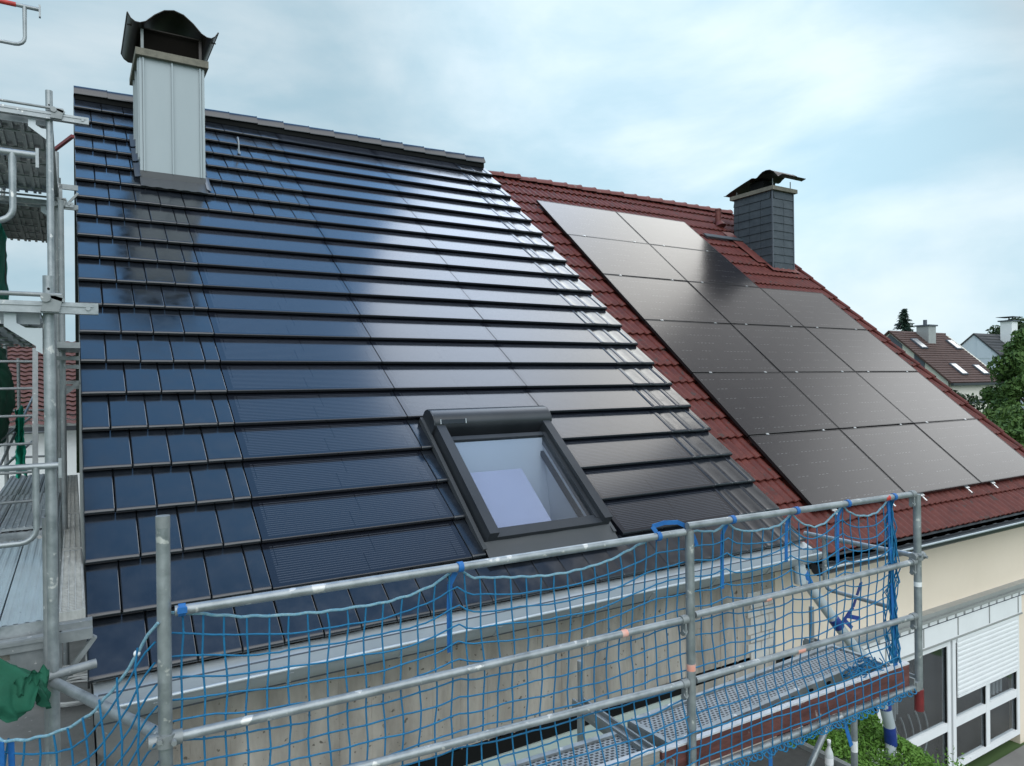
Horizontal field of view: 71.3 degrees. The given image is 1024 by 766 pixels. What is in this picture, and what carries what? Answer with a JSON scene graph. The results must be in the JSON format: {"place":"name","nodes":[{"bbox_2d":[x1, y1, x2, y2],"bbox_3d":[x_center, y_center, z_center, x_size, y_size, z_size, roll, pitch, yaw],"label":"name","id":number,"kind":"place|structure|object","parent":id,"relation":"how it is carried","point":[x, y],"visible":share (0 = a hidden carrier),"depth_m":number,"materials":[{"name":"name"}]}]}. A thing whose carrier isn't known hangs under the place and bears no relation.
{"place":"outdoors","nodes":[
{"label":"outdoors","id":0,"kind":"place"},
{"bbox_2d":[0,341,79,506],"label":"row house","id":1,"kind":"structure","parent":0,"point":[20,352],"depth_m":16.27,"materials":[{"name":"red tile"}]},
{"bbox_2d":[14,313,70,407],"bbox_3d":[-14.176,1.510,19.784,4.603,7.654,5.014,-1,0,-2],"label":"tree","id":2,"kind":"object","parent":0,"point":[28,396],"depth_m":19.06,"materials":[{"name":"green plant"}]},
{"bbox_2d":[73,10,821,765],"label":"row house","id":3,"kind":"structure","parent":0,"point":[309,356],"depth_m":6.42,"materials":[{"name":"tile"}]},
{"bbox_2d":[419,406,617,557],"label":"roof window","id":4,"kind":"structure","parent":3,"relation":"in","point":[511,502],"depth_m":6.33,"materials":[{"name":"metal"}]},
{"bbox_2d":[793,563,897,765],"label":"drain pipe","id":5,"kind":"object","parent":3,"relation":"attached to","point":[890,733],"visible":0.6,"depth_m":6.97,"materials":[{"name":"plastic"}]},
{"bbox_2d":[0,0,1023,344],"label":"sky","id":6,"kind":"structure","parent":0,"point":[902,121],"materials":[{"name":"blue"}]},
{"bbox_2d":[488,170,1023,765],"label":"row house","id":7,"kind":"structure","parent":0,"point":[972,594],"depth_m":9.35,"materials":[{"name":"red"}]},
{"bbox_2d":[536,200,647,243],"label":"solar panel","id":8,"kind":"object","parent":7,"relation":"attached to","point":[567,219],"visible":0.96,"depth_m":12.06,"materials":[{"name":"black glass"}]},
{"bbox_2d":[568,234,686,281],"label":"solar panel","id":9,"kind":"object","parent":7,"relation":"attached to","point":[603,256],"visible":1,"depth_m":11.30,"materials":[{"name":"black glass"}]},
{"bbox_2d":[603,274,729,323],"bbox_3d":[2.303,-1.246,10.622,1.707,0.044,1.157,-1,40,-32],"label":"solar panel","id":10,"kind":"object","parent":7,"relation":"attached to","point":[659,299],"visible":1,"depth_m":10.56,"materials":[{"name":"black glass"}]},
{"bbox_2d":[616,212,718,252],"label":"solar panel","id":11,"kind":"object","parent":7,"relation":"attached to","point":[661,232],"visible":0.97,"depth_m":12.97,"materials":[{"name":"black glass"}]},
{"bbox_2d":[650,244,757,286],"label":"solar panel","id":12,"kind":"object","parent":7,"relation":"attached to","point":[692,265],"visible":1,"depth_m":12.22,"materials":[{"name":"black glass"}]},
{"bbox_2d":[644,319,779,373],"bbox_3d":[2.771,-0.506,9.876,1.707,0.044,1.157,0,40,-32],"label":"solar panel","id":13,"kind":"object","parent":7,"relation":"attached to","point":[697,347],"visible":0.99,"depth_m":9.80,"materials":[{"name":"black glass"}]},
{"bbox_2d":[688,281,803,326],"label":"solar panel","id":14,"kind":"object","parent":7,"relation":"attached to","point":[735,304],"visible":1,"depth_m":11.47,"materials":[{"name":"black glass"}]},
{"bbox_2d":[692,371,837,436],"bbox_3d":[3.242,0.231,9.127,1.707,0.043,1.157,-1,40,-32],"label":"solar panel","id":15,"kind":"object","parent":7,"relation":"attached to","point":[753,404],"visible":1,"depth_m":9.05,"materials":[{"name":"black glass"}]},
{"bbox_2d":[731,324,854,372],"bbox_3d":[4.241,-0.526,10.779,1.707,0.043,1.157,-1,40,-32],"label":"solar panel","id":16,"kind":"object","parent":7,"relation":"attached to","point":[781,349],"visible":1,"depth_m":10.72,"materials":[{"name":"black glass"}]},
{"bbox_2d":[761,288,866,329],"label":"solar panel","id":17,"kind":"object","parent":7,"relation":"attached to","point":[812,309],"visible":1,"depth_m":12.38,"materials":[{"name":"black glass"}]},
{"bbox_2d":[748,429,903,514],"bbox_3d":[3.729,1.008,8.353,1.707,0.053,1.257,-1,40,-32],"label":"solar panel","id":18,"kind":"object","parent":7,"relation":"attached to","point":[820,467],"visible":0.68,"depth_m":8.33,"materials":[{"name":"black glass"}]},
{"bbox_2d":[793,673,881,763],"bbox_3d":[3.634,4.128,7.915,1.500,1.695,0.070,-1,0,-32],"label":"window","id":19,"kind":"structure","parent":7,"relation":"in","point":[878,714],"depth_m":8.24,"materials":[{"name":"white plastic"}]},
{"bbox_2d":[782,371,912,428],"bbox_3d":[4.711,0.210,10.031,1.707,0.043,1.156,-1,40,-32],"label":"solar panel","id":20,"kind":"object","parent":7,"relation":"attached to","point":[844,400],"visible":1,"depth_m":9.97,"materials":[{"name":"black glass"}]},
{"bbox_2d":[805,327,916,371],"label":"solar panel","id":21,"kind":"object","parent":7,"relation":"attached to","point":[855,350],"visible":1,"depth_m":11.63,"materials":[{"name":"black glass"}]},
{"bbox_2d":[840,424,980,500],"bbox_3d":[5.197,0.990,9.258,1.707,0.053,1.256,-1,40,-32],"label":"solar panel","id":22,"kind":"object","parent":7,"relation":"attached to","point":[907,457],"visible":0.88,"depth_m":9.22,"materials":[{"name":"black glass"}]},
{"bbox_2d":[856,371,974,423],"bbox_3d":[6.179,0.194,10.938,1.707,0.043,1.157,-1,40,-32],"label":"solar panel","id":23,"kind":"object","parent":7,"relation":"attached to","point":[915,397],"visible":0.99,"depth_m":10.89,"materials":[{"name":"black glass"}]},
{"bbox_2d":[882,641,951,765],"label":"window","id":24,"kind":"structure","parent":7,"relation":"in","point":[944,727],"depth_m":9.04,"materials":[{"name":"white plastic"}]},
{"bbox_2d":[914,419,1023,487],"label":"solar panel","id":25,"kind":"object","parent":7,"relation":"attached to","point":[979,451],"visible":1,"depth_m":10.12,"materials":[{"name":"black glass"}]},
{"bbox_2d":[950,615,1019,765],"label":"window","id":26,"kind":"structure","parent":7,"relation":"in","point":[987,703],"depth_m":9.55,"materials":[{"name":"white plastic"}]},
{"bbox_2d":[727,739,850,765],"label":"flat roof","id":27,"kind":"structure","parent":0,"point":[798,755],"depth_m":6.91,"materials":[{"name":"fabric"}]},
{"bbox_2d":[825,739,833,765],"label":"bottle","id":28,"kind":"object","parent":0,"point":[829,758],"visible":1,"depth_m":6.64,"materials":[{"name":"grey plastic"}]},
{"bbox_2d":[884,320,1001,411],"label":"row house","id":29,"kind":"structure","parent":0,"point":[949,361],"depth_m":34.59,"materials":[{"name":"brown tile"}]},
{"bbox_2d":[960,316,1023,408],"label":"row house","id":30,"kind":"structure","parent":0,"point":[983,348],"depth_m":41.00,"materials":[{"name":"white paint"}]},
{"bbox_2d":[964,740,1023,765],"bbox_3d":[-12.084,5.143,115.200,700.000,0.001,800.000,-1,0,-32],"label":"ground","id":31,"kind":"structure","parent":0,"point":[997,753],"depth_m":9.77,"materials":[{"name":"green plant"}]},
{"bbox_2d":[0,552,95,765],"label":"flat roof","id":32,"kind":"structure","parent":31,"relation":"on","point":[28,724],"depth_m":4.44,"materials":[{"name":"grey concrete"}]},
{"bbox_2d":[35,654,87,707],"bbox_3d":[-3.031,2.084,4.946,0.556,0.148,0.752,-1,0,-32],"label":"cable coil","id":33,"kind":"object","parent":32,"relation":"on","point":[82,675],"visible":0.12,"depth_m":5.14,"materials":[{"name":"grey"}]},
{"bbox_2d":[893,308,914,331],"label":"conifer tree","id":34,"kind":"object","parent":31,"relation":"on","point":[903,324],"visible":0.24,"depth_m":59.58,"materials":[{"name":"green plant"}]},
{"bbox_2d":[952,390,985,411],"bbox_3d":[16.176,2.722,26.697,5.256,4.925,4.616,-1,0,10],"label":"tree","id":35,"kind":"object","parent":31,"relation":"on","point":[972,398],"depth_m":26.52,"materials":[{"name":"green plant"}]},
{"bbox_2d":[979,328,1023,418],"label":"tree","id":36,"kind":"object","parent":31,"relation":"on","point":[1010,374],"visible":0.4,"depth_m":22.95,"materials":[{"name":"green plant"}]},
{"bbox_2d":[985,316,1023,333],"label":"tree","id":37,"kind":"object","parent":31,"relation":"on","point":[995,330],"visible":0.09,"depth_m":54.75,"materials":[{"name":"green plant"}]},
{"bbox_2d":[986,398,1023,447],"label":"tree","id":38,"kind":"object","parent":31,"relation":"on","point":[1011,424],"visible":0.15,"depth_m":19.81,"materials":[{"name":"green plant"}]},
{"bbox_2d":[988,745,1023,765],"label":"terrace paving","id":39,"kind":"structure","parent":0,"point":[1015,757],"depth_m":9.58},
{"bbox_2d":[0,0,97,765],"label":"scaffold","id":40,"kind":"object","parent":39,"relation":"on","point":[42,609],"visible":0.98,"depth_m":4.16,"materials":[{"name":"metal"}]},
{"bbox_2d":[0,223,8,299],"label":"debris net","id":41,"kind":"object","parent":40,"relation":"attached to","point":[3,238],"visible":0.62,"depth_m":8.26,"materials":[{"name":"green fabric"}]},
{"bbox_2d":[0,347,15,446],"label":"debris net","id":42,"kind":"object","parent":40,"relation":"attached to","point":[7,402],"visible":0.91,"depth_m":7.00,"materials":[{"name":"green fabric"}]},
{"bbox_2d":[0,348,37,511],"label":"ladder","id":43,"kind":"object","parent":40,"relation":"on","point":[34,414],"visible":0.74,"depth_m":6.00,"materials":[{"name":"metal"}]},
{"bbox_2d":[14,405,27,478],"bbox_3d":[-5.370,0.642,7.801,0.113,0.801,0.207,-1,0,-38],"label":"debris net","id":44,"kind":"object","parent":40,"relation":"attached to","point":[20,452],"visible":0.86,"depth_m":7.78,"materials":[{"name":"green fabric"}]},
{"bbox_2d":[0,658,51,722],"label":"tarpaulin","id":45,"kind":"object","parent":40,"relation":"on","point":[22,691],"visible":1,"depth_m":2.96,"materials":[{"name":"green plastic"}]},
{"bbox_2d":[49,490,927,765],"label":"scaffold","id":46,"kind":"object","parent":39,"relation":"on","point":[165,736],"visible":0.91,"depth_m":3.77,"materials":[{"name":"metal"}]},
{"bbox_2d":[0,493,916,765],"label":"safety net","id":47,"kind":"object","parent":46,"relation":"hanging from","point":[8,753],"visible":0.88,"depth_m":3.46,"materials":[{"name":"fabric"}]},
{"bbox_2d":[789,710,967,765],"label":"hedge","id":48,"kind":"object","parent":39,"relation":"on","point":[912,754],"visible":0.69,"depth_m":7.26,"materials":[{"name":"green plant"}]}
]}

